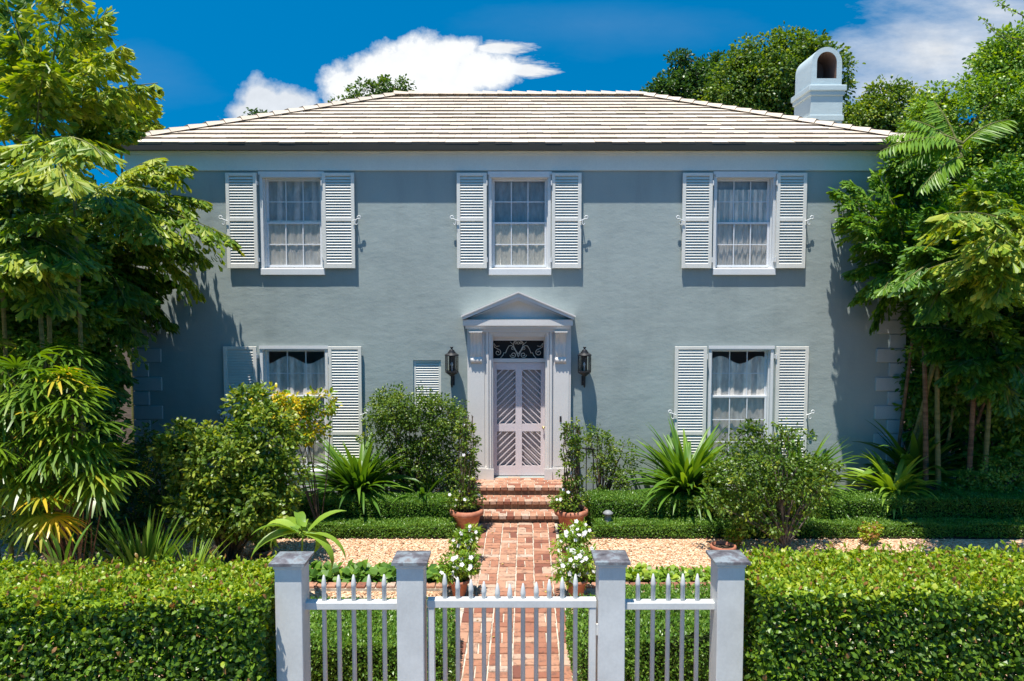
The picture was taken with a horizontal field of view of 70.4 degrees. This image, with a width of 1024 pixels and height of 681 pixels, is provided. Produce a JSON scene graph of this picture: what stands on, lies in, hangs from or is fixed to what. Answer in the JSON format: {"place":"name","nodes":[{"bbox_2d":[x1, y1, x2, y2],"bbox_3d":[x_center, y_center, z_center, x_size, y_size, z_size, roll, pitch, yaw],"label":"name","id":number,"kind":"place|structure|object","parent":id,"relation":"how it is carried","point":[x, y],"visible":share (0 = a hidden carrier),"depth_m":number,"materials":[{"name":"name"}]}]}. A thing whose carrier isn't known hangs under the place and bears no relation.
{"place":"outdoors","nodes":[
{"label":"outdoors","id":0,"kind":"place"},
{"bbox_2d":[0,538,1023,680],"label":"gravel path","id":1,"kind":"structure","parent":0,"point":[985,544],"depth_m":10.72,"materials":[{"name":"beige gravel"}]},
{"bbox_2d":[0,335,106,559],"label":"lady palm","id":2,"kind":"object","parent":1,"relation":"on","point":[16,379],"visible":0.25,"depth_m":8.69,"materials":[{"name":"green plant"}]},
{"bbox_2d":[0,189,118,563],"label":"fishtail palm","id":3,"kind":"object","parent":1,"relation":"on","point":[29,261],"visible":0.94,"depth_m":8.85,"materials":[{"name":"plant"}]},
{"bbox_2d":[41,524,90,571],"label":"lone leaf plant","id":4,"kind":"object","parent":1,"relation":"on","point":[53,557],"visible":0.79,"depth_m":6.42,"materials":[{"name":"green plant"}]},
{"bbox_2d":[0,346,154,572],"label":"lady palm","id":5,"kind":"object","parent":1,"relation":"on","point":[61,448],"visible":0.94,"depth_m":7.79,"materials":[{"name":"green plant"}]},
{"bbox_2d":[0,0,164,558],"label":"fishtail palm","id":6,"kind":"object","parent":1,"relation":"on","point":[36,87],"visible":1,"depth_m":9.04,"materials":[{"name":"plant"}]},
{"bbox_2d":[0,420,180,560],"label":"understorey shrub","id":7,"kind":"object","parent":1,"relation":"on","point":[154,494],"visible":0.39,"depth_m":9.82,"materials":[{"name":"green plant"}]},
{"bbox_2d":[82,504,193,568],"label":"sword leaf plant","id":8,"kind":"object","parent":1,"relation":"on","point":[147,548],"visible":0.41,"depth_m":8.79,"materials":[{"name":"green plant"}]},
{"bbox_2d":[0,549,276,680],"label":"clipped hedge","id":9,"kind":"object","parent":1,"relation":"on","point":[228,609],"visible":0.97,"depth_m":4.88,"materials":[{"name":"green plant"}]},
{"bbox_2d":[130,461,164,554],"bbox_3d":[-5.022,2.365,9.992,0.429,1.481,0.259,0,4,0],"label":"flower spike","id":10,"kind":"object","parent":1,"relation":"on","point":[147,487],"visible":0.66,"depth_m":9.98,"materials":[{"name":"green plant"}]},
{"bbox_2d":[153,523,246,566],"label":"sword leaf plant","id":11,"kind":"object","parent":1,"relation":"on","point":[185,559],"visible":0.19,"depth_m":9.09,"materials":[{"name":"green plant"}]},
{"bbox_2d":[143,382,316,562],"bbox_3d":[-3.811,1.855,9.849,2.272,2.538,1.546,0,4,0],"label":"leafy shrub","id":12,"kind":"object","parent":1,"relation":"on","point":[244,489],"visible":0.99,"depth_m":9.62,"materials":[{"name":"green plant"}]},
{"bbox_2d":[252,546,272,559],"bbox_3d":[-3.548,3.026,10.313,0.291,0.120,0.291,0,4,0],"label":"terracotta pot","id":13,"kind":"object","parent":1,"relation":"on","point":[257,553],"visible":0.72,"depth_m":10.23,"materials":[{"name":"ceramic"}]},
{"bbox_2d":[249,533,275,551],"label":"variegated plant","id":14,"kind":"object","parent":13,"relation":"in","point":[267,544],"visible":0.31,"depth_m":10.37,"materials":[{"name":"green plant"}]},
{"bbox_2d":[251,510,345,570],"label":"ginger plant","id":15,"kind":"object","parent":1,"relation":"on","point":[297,523],"visible":0.97,"depth_m":8.43,"materials":[{"name":"green plant"}]},
{"bbox_2d":[268,551,430,680],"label":"picket fence","id":16,"kind":"object","parent":1,"relation":"on","point":[295,604],"visible":1,"depth_m":5.09,"materials":[{"name":"paint"}]},
{"bbox_2d":[268,596,455,680],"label":"boxwood bush","id":17,"kind":"object","parent":1,"relation":"on","point":[316,647],"visible":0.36,"depth_m":6.78,"materials":[{"name":"green plant"}]},
{"bbox_2d":[309,582,451,590],"bbox_3d":[-3.110,3.129,9.233,4.780,0.070,0.150,0,4,0],"label":"brick edging","id":18,"kind":"object","parent":1,"relation":"on","point":[362,586],"visible":0.27,"depth_m":9.17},
{"bbox_2d":[449,575,469,596],"bbox_3d":[-0.653,3.057,8.986,0.271,0.220,0.271,0,4,0],"label":"terracotta pot","id":19,"kind":"object","parent":1,"relation":"on","point":[463,585],"visible":0.6,"depth_m":8.91,"materials":[{"name":"ceramic"}]},
{"bbox_2d":[432,548,481,585],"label":"white flowering plant","id":20,"kind":"object","parent":19,"relation":"in","point":[463,565],"visible":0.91,"depth_m":8.92,"materials":[{"name":"green plant"}]},
{"bbox_2d":[328,576,706,583],"bbox_3d":[0.500,3.136,9.489,12.000,0.001,0.360,0,4,0],"label":"planting strip","id":21,"kind":"object","parent":1,"relation":"on","point":[592,580],"depth_m":9.45,"materials":[{"name":"plant"}]},
{"bbox_2d":[168,559,456,583],"bbox_3d":[-3.010,3.074,9.513,4.758,0.397,0.585,0,4,0],"label":"strip planting","id":22,"kind":"object","parent":21,"relation":"on","point":[318,571],"visible":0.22,"depth_m":9.40,"materials":[{"name":"green plant"}]},
{"bbox_2d":[574,562,978,582],"bbox_3d":[3.544,3.068,9.493,5.637,0.324,0.516,0,4,0],"label":"strip planting","id":23,"kind":"object","parent":21,"relation":"on","point":[674,572],"visible":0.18,"depth_m":9.42,"materials":[{"name":"green plant"}]},
{"bbox_2d":[562,547,576,562],"bbox_3d":[0.822,2.985,9.995,0.271,0.240,0.271,0,4,0],"label":"terracotta pot","id":24,"kind":"object","parent":1,"relation":"on","point":[563,551],"visible":0.14,"depth_m":9.93,"materials":[{"name":"ceramic"}]},
{"bbox_2d":[547,518,594,559],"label":"white flowering plant","id":25,"kind":"object","parent":24,"relation":"in","point":[571,537],"visible":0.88,"depth_m":9.89,"materials":[{"name":"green plant"}]},
{"bbox_2d":[565,574,587,596],"bbox_3d":[0.790,3.049,8.948,0.291,0.240,0.291,0,4,0],"label":"terracotta pot","id":26,"kind":"object","parent":1,"relation":"on","point":[581,586],"visible":0.45,"depth_m":8.86,"materials":[{"name":"ceramic"}]},
{"bbox_2d":[549,543,595,589],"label":"white flowering plant","id":27,"kind":"object","parent":26,"relation":"in","point":[573,567],"visible":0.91,"depth_m":8.88,"materials":[{"name":"green plant"}]},
{"bbox_2d":[564,593,628,680],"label":"boxwood bush","id":28,"kind":"object","parent":1,"relation":"on","point":[582,649],"visible":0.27,"depth_m":7.01,"materials":[{"name":"green plant"}]},
{"bbox_2d":[594,567,705,574],"bbox_3d":[3.625,3.098,9.747,5.750,0.070,0.140,0,4,0],"label":"brick edging","id":29,"kind":"object","parent":1,"relation":"on","point":[669,569],"visible":0.02,"depth_m":9.76,"materials":[{"name":"red brick"}]},
{"bbox_2d":[625,582,746,680],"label":"boxwood bush","id":30,"kind":"object","parent":1,"relation":"on","point":[659,660],"visible":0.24,"depth_m":6.82,"materials":[{"name":"green plant"}]},
{"bbox_2d":[710,541,736,549],"bbox_3d":[3.083,3.024,10.595,0.377,0.090,0.377,0,4,0],"label":"terracotta bowl","id":31,"kind":"object","parent":1,"relation":"on","point":[720,545],"visible":0.75,"depth_m":10.64,"materials":[{"name":"ceramic"}]},
{"bbox_2d":[722,527,744,547],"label":"variegated plant","id":32,"kind":"object","parent":1,"relation":"on","point":[737,538],"visible":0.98,"depth_m":10.72,"materials":[{"name":"green plant"}]},
{"bbox_2d":[688,418,846,548],"bbox_3d":[3.778,2.108,10.761,2.401,1.928,1.330,0,4,0],"label":"bush","id":33,"kind":"object","parent":1,"relation":"on","point":[782,530],"visible":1,"depth_m":10.58,"materials":[{"name":"green plant"}]},
{"bbox_2d":[584,582,1022,590],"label":"brick edging","id":34,"kind":"object","parent":1,"relation":"on","point":[590,587],"visible":0.1,"depth_m":9.23,"materials":[{"name":"red brick"}]},
{"bbox_2d":[858,520,883,543],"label":"variegated plant","id":35,"kind":"object","parent":1,"relation":"on","point":[866,535],"visible":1,"depth_m":10.83,"materials":[{"name":"green plant"}]},
{"bbox_2d":[740,540,1023,680],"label":"clipped hedge","id":36,"kind":"object","parent":1,"relation":"on","point":[828,594],"visible":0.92,"depth_m":4.93,"materials":[{"name":"green plant"}]},
{"bbox_2d":[917,189,1023,309],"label":"fishtail palm","id":37,"kind":"object","parent":1,"relation":"on","point":[990,264],"visible":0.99,"depth_m":9.13,"materials":[{"name":"plant"}]},
{"bbox_2d":[0,500,1023,537],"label":"garden bed","id":38,"kind":"object","parent":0,"point":[182,536],"depth_m":11.22,"materials":[{"name":"soil"}]},
{"bbox_2d":[1,165,144,519],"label":"tree","id":39,"kind":"object","parent":38,"relation":"on","point":[116,266],"depth_m":11.91,"materials":[{"name":"green plant"}]},
{"bbox_2d":[0,166,149,513],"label":"tree","id":40,"kind":"object","parent":38,"relation":"on","point":[28,329],"visible":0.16,"depth_m":10.47,"materials":[{"name":"green plant"}]},
{"bbox_2d":[3,298,158,519],"bbox_3d":[-7.029,1.164,11.355,2.888,3.712,1.850,-2,4,-31],"label":"fishtail palm","id":41,"kind":"object","parent":38,"relation":"on","point":[122,376],"visible":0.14,"depth_m":11.41,"materials":[{"name":"plant"}]},
{"bbox_2d":[20,157,244,517],"bbox_3d":[-6.196,0.018,11.423,3.778,5.993,3.276,0,4,0],"label":"fishtail palm","id":42,"kind":"object","parent":38,"relation":"on","point":[129,207],"visible":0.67,"depth_m":11.51,"materials":[{"name":"plant"}]},
{"bbox_2d":[248,380,342,528],"bbox_3d":[-3.329,1.807,11.132,1.455,2.460,0.776,0,4,0],"label":"yellow leaf shrub","id":43,"kind":"object","parent":38,"relation":"on","point":[303,407],"visible":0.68,"depth_m":11.05,"materials":[{"name":"yellow plant"}]},
{"bbox_2d":[197,516,460,538],"bbox_3d":[-2.825,2.918,11.338,4.104,0.292,0.526,0,4,0],"label":"groundcover strip","id":44,"kind":"object","parent":38,"relation":"on","point":[428,526],"visible":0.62,"depth_m":11.20,"materials":[{"name":"green plant"}]},
{"bbox_2d":[270,491,453,524],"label":"boxwood hedge","id":45,"kind":"object","parent":38,"relation":"on","point":[411,505],"visible":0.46,"depth_m":11.61,"materials":[{"name":"green plant"}]},
{"bbox_2d":[355,381,477,493],"bbox_3d":[-1.628,1.827,12.435,2.098,2.286,1.005,0,4,0],"label":"flowering shrub","id":46,"kind":"object","parent":38,"relation":"on","point":[410,419],"visible":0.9,"depth_m":12.29,"materials":[{"name":"green plant"}]},
{"bbox_2d":[378,456,455,503],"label":"crinum lily","id":47,"kind":"object","parent":38,"relation":"on","point":[423,489],"visible":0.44,"depth_m":12.21,"materials":[{"name":"green plant"}]},
{"bbox_2d":[450,504,483,533],"bbox_3d":[-0.706,2.823,11.346,0.532,0.400,0.532,0,4,0],"label":"terracotta pot","id":48,"kind":"object","parent":38,"relation":"on","point":[461,519],"visible":0.55,"depth_m":11.17,"materials":[{"name":"ceramic"}]},
{"bbox_2d":[449,447,466,493],"bbox_3d":[-0.953,2.331,12.760,0.276,1.108,0.714,0,4,0],"label":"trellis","id":49,"kind":"object","parent":48,"relation":"in","point":[456,463],"visible":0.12,"depth_m":12.40,"materials":[{"name":"black"}]},
{"bbox_2d":[442,411,486,512],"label":"mandevilla vine","id":50,"kind":"object","parent":48,"relation":"in","point":[469,500],"visible":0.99,"depth_m":11.23,"materials":[{"name":"green plant"}]},
{"bbox_2d":[554,505,587,532],"bbox_3d":[0.923,2.823,11.346,0.532,0.400,0.532,0,4,0],"label":"terracotta pot","id":51,"kind":"object","parent":38,"relation":"on","point":[564,516],"visible":0.59,"depth_m":11.17,"materials":[{"name":"ceramic"}]},
{"bbox_2d":[547,416,588,512],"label":"mandevilla vine","id":52,"kind":"object","parent":51,"relation":"in","point":[568,496],"visible":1,"depth_m":11.22,"materials":[{"name":"green plant"}]},
{"bbox_2d":[603,510,612,526],"bbox_3d":[1.507,2.865,11.396,0.160,0.410,0.156,0,4,0],"label":"garden light","id":53,"kind":"object","parent":38,"relation":"on","point":[607,514],"visible":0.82,"depth_m":11.34,"materials":[{"name":"grey metal"}]},
{"bbox_2d":[574,420,644,499],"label":"mandevilla shrub","id":54,"kind":"object","parent":38,"relation":"on","point":[609,460],"visible":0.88,"depth_m":12.49,"materials":[{"name":"green plant"}]},
{"bbox_2d":[615,413,759,528],"bbox_3d":[3.001,2.093,12.246,2.672,1.570,2.727,0,4,0],"label":"crinum lily","id":55,"kind":"object","parent":38,"relation":"on","point":[680,471],"visible":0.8,"depth_m":11.95,"materials":[{"name":"green plant"}]},
{"bbox_2d":[740,427,864,526],"bbox_3d":[4.853,2.289,12.401,2.455,1.734,2.459,0,4,0],"label":"crinum lily","id":56,"kind":"object","parent":38,"relation":"on","point":[817,452],"visible":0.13,"depth_m":12.18,"materials":[{"name":"green plant"}]},
{"bbox_2d":[584,489,1023,529],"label":"boxwood hedge","id":57,"kind":"object","parent":38,"relation":"on","point":[621,503],"visible":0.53,"depth_m":11.60,"materials":[{"name":"green plant"}]},
{"bbox_2d":[591,516,1023,538],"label":"groundcover strip","id":58,"kind":"object","parent":38,"relation":"on","point":[835,527],"visible":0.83,"depth_m":11.23,"materials":[{"name":"green plant"}]},
{"bbox_2d":[826,168,958,466],"bbox_3d":[6.904,0.044,11.844,3.136,5.898,2.843,0,4,0],"label":"fishtail palm","id":59,"kind":"object","parent":38,"relation":"on","point":[880,238],"visible":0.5,"depth_m":12.04,"materials":[{"name":"green plant"}]},
{"bbox_2d":[835,450,951,517],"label":"crinum lily","id":60,"kind":"object","parent":38,"relation":"on","point":[886,478],"visible":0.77,"depth_m":12.12,"materials":[{"name":"green plant"}]},
{"bbox_2d":[878,260,936,490],"bbox_3d":[7.018,0.744,12.309,1.385,4.436,1.194,-2,4,-24],"label":"palm cane","id":61,"kind":"object","parent":38,"relation":"on","point":[925,422],"visible":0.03,"depth_m":12.13,"materials":[{"name":"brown plant"}]},
{"bbox_2d":[845,415,1002,508],"bbox_3d":[7.047,2.122,12.790,2.411,1.842,2.743,-3,5,-44],"label":"crinum lily","id":62,"kind":"object","parent":38,"relation":"on","point":[899,452],"visible":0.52,"depth_m":12.48,"materials":[{"name":"green plant"}]},
{"bbox_2d":[935,300,940,491],"bbox_3d":[7.294,0.661,11.918,1.366,4.652,1.393,0,4,0],"label":"palm cane","id":63,"kind":"object","parent":38,"relation":"on","point":[937,429],"visible":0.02,"depth_m":12.15,"materials":[{"name":"brown plant"}]},
{"bbox_2d":[876,101,1023,453],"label":"fishtail palm","id":64,"kind":"object","parent":38,"relation":"on","point":[939,143],"visible":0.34,"depth_m":10.73,"materials":[{"name":"plant"}]},
{"bbox_2d":[877,132,1023,491],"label":"tree","id":65,"kind":"object","parent":38,"relation":"on","point":[1006,433],"visible":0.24,"depth_m":12.36,"materials":[{"name":"green plant"}]},
{"bbox_2d":[907,297,1023,478],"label":"fishtail palm","id":66,"kind":"object","parent":38,"relation":"on","point":[987,372],"visible":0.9,"depth_m":11.24,"materials":[{"name":"plant"}]},
{"bbox_2d":[965,398,975,487],"bbox_3d":[7.640,0.714,12.117,0.814,4.518,1.319,-2,4,-31],"label":"palm cane","id":67,"kind":"object","parent":38,"relation":"on","point":[969,464],"visible":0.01,"depth_m":12.16,"materials":[{"name":"brown plant"}]},
{"bbox_2d":[940,443,1023,500],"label":"green shrub","id":68,"kind":"object","parent":38,"relation":"on","point":[977,483],"visible":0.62,"depth_m":12.04,"materials":[{"name":"green plant"}]},
{"bbox_2d":[981,304,1014,491],"bbox_3d":[8.308,0.801,12.347,1.563,4.317,1.042,0,4,0],"label":"palm cane","id":69,"kind":"object","parent":38,"relation":"on","point":[987,432],"visible":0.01,"depth_m":12.15,"materials":[{"name":"brown plant"}]},
{"bbox_2d":[0,0,1023,234],"label":"sky","id":70,"kind":"structure","parent":0,"point":[211,60],"materials":[{"name":"blue"}]},
{"bbox_2d":[1,338,1023,538],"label":"ground","id":71,"kind":"structure","parent":0,"point":[125,408],"depth_m":11.22,"materials":[{"name":"green plant"}]},
{"bbox_2d":[0,163,109,503],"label":"tree","id":72,"kind":"object","parent":71,"relation":"on","point":[88,426],"visible":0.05,"depth_m":10.81,"materials":[{"name":"green plant"}]},
{"bbox_2d":[102,85,165,449],"bbox_3d":[-8.036,-1.277,15.434,1.385,8.086,1.251,3,5,39],"label":"fishtail palm","id":73,"kind":"object","parent":71,"relation":"on","point":[142,125],"visible":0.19,"depth_m":15.14,"materials":[{"name":"plant"}]},
{"bbox_2d":[243,107,267,118],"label":"tree","id":74,"kind":"object","parent":71,"relation":"on","point":[254,112],"visible":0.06,"depth_m":25.49,"materials":[{"name":"green plant"}]},
{"bbox_2d":[290,429,420,515],"bbox_3d":[-2.677,2.209,12.315,2.389,1.299,2.486,0,4,0],"label":"crinum lily","id":75,"kind":"object","parent":71,"relation":"on","point":[361,474],"visible":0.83,"depth_m":12.05,"materials":[{"name":"green plant"}]},
{"bbox_2d":[319,73,416,108],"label":"tree","id":76,"kind":"object","parent":71,"relation":"on","point":[383,80],"visible":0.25,"depth_m":26.26,"materials":[{"name":"green plant"}]},
{"bbox_2d":[591,550,750,680],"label":"picket fence","id":77,"kind":"object","parent":71,"relation":"on","point":[724,604],"visible":1,"depth_m":5.11,"materials":[{"name":"paint"}]},
{"bbox_2d":[427,573,597,680],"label":"garden gate","id":78,"kind":"structure","parent":77,"relation":"attached to","point":[509,602],"depth_m":5.17,"materials":[{"name":"paint"}]},
{"bbox_2d":[639,48,731,102],"bbox_3d":[6.468,-4.299,26.816,3.712,12.756,2.521,0,4,0],"label":"tree","id":79,"kind":"object","parent":71,"relation":"on","point":[686,79],"visible":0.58,"depth_m":26.12,"materials":[{"name":"green plant"}]},
{"bbox_2d":[692,20,865,118],"bbox_3d":[8.869,-4.252,24.773,5.422,12.909,3.669,0,4,0],"label":"tree","id":80,"kind":"object","parent":71,"relation":"on","point":[750,83],"visible":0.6,"depth_m":23.78,"materials":[{"name":"green plant"}]},
{"bbox_2d":[842,74,959,134],"bbox_3d":[11.942,-2.957,22.826,3.930,10.589,2.581,0,4,0],"label":"tree","id":81,"kind":"object","parent":71,"relation":"on","point":[878,110],"visible":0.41,"depth_m":22.18,"materials":[{"name":"green plant"}]},
{"bbox_2d":[895,20,1023,464],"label":"tree","id":82,"kind":"object","parent":71,"relation":"on","point":[997,65],"visible":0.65,"depth_m":13.80,"materials":[{"name":"green plant"}]},
{"bbox_2d":[978,0,1023,50],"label":"arching twig","id":83,"kind":"object","parent":82,"relation":"attached to","point":[999,34],"visible":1,"depth_m":12.69,"materials":[{"name":"green plant"}]},
{"bbox_2d":[903,302,1021,454],"bbox_3d":[9.636,0.155,13.741,4.668,5.479,2.773,1,4,16],"label":"tree","id":84,"kind":"object","parent":71,"relation":"on","point":[941,427],"visible":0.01,"depth_m":13.87,"materials":[{"name":"green plant"}]},
{"bbox_2d":[448,523,577,680],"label":"brick path","id":85,"kind":"structure","parent":0,"point":[528,545],"depth_m":8.95,"materials":[{"name":"red brick"}]},
{"bbox_2d":[467,477,573,523],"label":"brick steps","id":86,"kind":"structure","parent":85,"relation":"on","point":[516,500],"depth_m":12.26,"materials":[{"name":"red brick"}]},
{"bbox_2d":[575,447,594,498],"bbox_3d":[1.272,2.331,12.760,0.276,1.108,0.714,0,4,0],"label":"iron railing","id":87,"kind":"object","parent":86,"relation":"attached to","point":[593,449],"visible":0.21,"depth_m":12.40,"materials":[{"name":"black"}]},
{"bbox_2d":[120,47,927,498],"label":"house","id":88,"kind":"structure","parent":0,"point":[680,261],"depth_m":13.00,"materials":[{"name":"blue paint"}]},
{"bbox_2d":[258,171,325,274],"bbox_3d":[-3.902,-2.083,12.975,1.163,1.822,0.265,0,4,0],"label":"window","id":89,"kind":"structure","parent":88,"relation":"in","point":[291,228],"depth_m":13.03,"materials":[{"name":"white glass"}]},
{"bbox_2d":[259,346,329,490],"bbox_3d":[-3.918,1.401,13.165,1.279,2.627,0.310,0,4,0],"label":"window","id":90,"kind":"structure","parent":88,"relation":"in","point":[289,373],"depth_m":13.22,"materials":[{"name":"white glass"}]},
{"bbox_2d":[445,347,458,386],"bbox_3d":[-1.067,0.475,12.893,0.260,0.730,0.319,0,4,0],"label":"wall lantern","id":91,"kind":"object","parent":88,"relation":"attached to","point":[451,354],"depth_m":12.86,"materials":[{"name":"black metal"}]},
{"bbox_2d":[493,362,544,474],"bbox_3d":[0.123,1.433,13.234,1.016,2.073,0.186,0,4,0],"label":"door","id":92,"kind":"structure","parent":88,"relation":"in","point":[518,387],"depth_m":13.25,"materials":[{"name":"paint"}]},
{"bbox_2d":[488,171,551,274],"bbox_3d":[0.137,-2.084,12.996,1.134,1.822,0.309,0,4,0],"label":"window","id":93,"kind":"structure","parent":88,"relation":"in","point":[519,201],"depth_m":13.04,"materials":[{"name":"white glass"}]},
{"bbox_2d":[578,347,590,387],"bbox_3d":[1.285,0.475,12.893,0.260,0.730,0.319,0,4,0],"label":"wall lantern","id":94,"kind":"object","parent":88,"relation":"attached to","point":[583,371],"depth_m":12.85,"materials":[{"name":"black metal"}]},
{"bbox_2d":[707,346,774,490],"bbox_3d":[4.118,1.400,13.182,1.222,2.627,0.344,0,4,0],"label":"window","id":95,"kind":"structure","parent":88,"relation":"in","point":[737,392],"depth_m":13.23,"materials":[{"name":"white glass"}]},
{"bbox_2d":[712,171,777,274],"bbox_3d":[4.129,-2.083,12.984,1.134,1.822,0.283,0,4,0],"label":"window","id":96,"kind":"structure","parent":88,"relation":"in","point":[744,210],"depth_m":13.04,"materials":[{"name":"white glass"}]},
{"bbox_3d":[-0.645,2.990,10.090,0.251,0.220,0.251,0,4,0],"label":"small terracotta pot","id":97,"kind":"object","parent":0,"visible":0},
{"bbox_2d":[448,523,485,555],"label":"white flowering plant","id":98,"kind":"object","parent":97,"relation":"in","point":[464,539],"visible":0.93,"depth_m":9.99,"materials":[{"name":"green plant"}]}
]}

